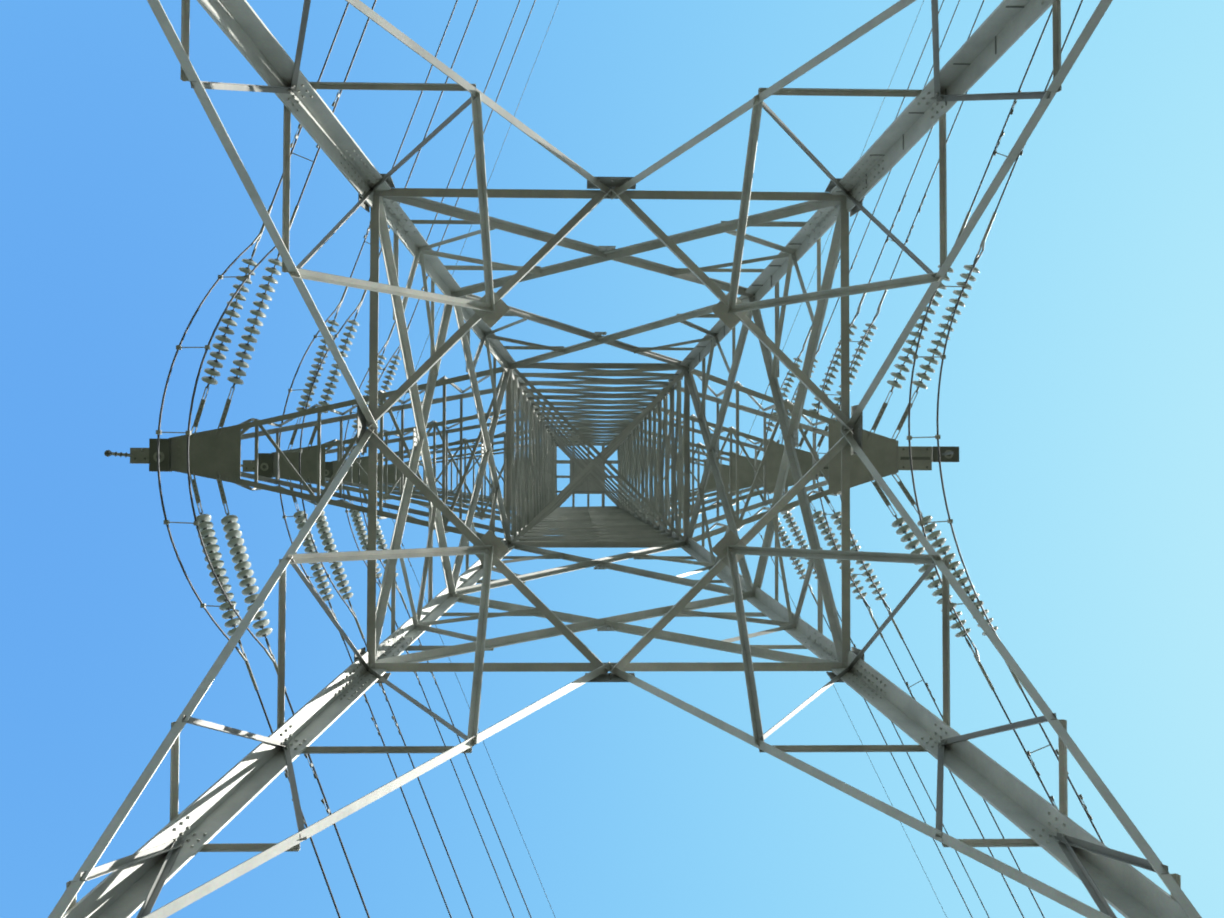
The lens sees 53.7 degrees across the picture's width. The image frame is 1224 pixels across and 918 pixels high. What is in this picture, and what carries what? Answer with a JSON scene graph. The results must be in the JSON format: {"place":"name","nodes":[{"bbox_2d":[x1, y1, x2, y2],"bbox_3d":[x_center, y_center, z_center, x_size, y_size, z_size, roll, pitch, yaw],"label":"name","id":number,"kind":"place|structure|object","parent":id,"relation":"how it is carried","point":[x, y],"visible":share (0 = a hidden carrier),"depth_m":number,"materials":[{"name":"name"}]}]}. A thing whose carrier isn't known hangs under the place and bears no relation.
{"place":"outdoors","nodes":[
{"label":"outdoors","id":0,"kind":"place"},
{"bbox_2d":[0,0,1223,917],"label":"sky","id":1,"kind":"structure","parent":0,"point":[1081,397],"materials":[{"name":"blue"}]},
{"label":"ground","id":2,"kind":"structure","parent":0,"visible":0},
{"bbox_2d":[48,0,1201,917],"bbox_3d":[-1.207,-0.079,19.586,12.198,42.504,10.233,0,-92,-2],"label":"lattice pylon","id":3,"kind":"object","parent":2,"relation":"on","point":[534,516],"visible":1,"depth_m":12.27,"materials":[{"name":"metal"}]},
{"bbox_2d":[104,238,997,655],"bbox_3d":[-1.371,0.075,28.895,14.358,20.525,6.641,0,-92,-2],"label":"insulators","id":4,"kind":"object","parent":3,"relation":"attached to","point":[924,456],"visible":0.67,"depth_m":19.88,"materials":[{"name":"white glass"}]},
{"bbox_2d":[156,0,1104,917],"bbox_3d":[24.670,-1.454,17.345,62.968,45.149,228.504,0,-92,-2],"label":"power lines","id":5,"kind":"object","parent":4,"relation":"hanging from","point":[272,658],"depth_m":23.48,"materials":[{"name":"metal"}]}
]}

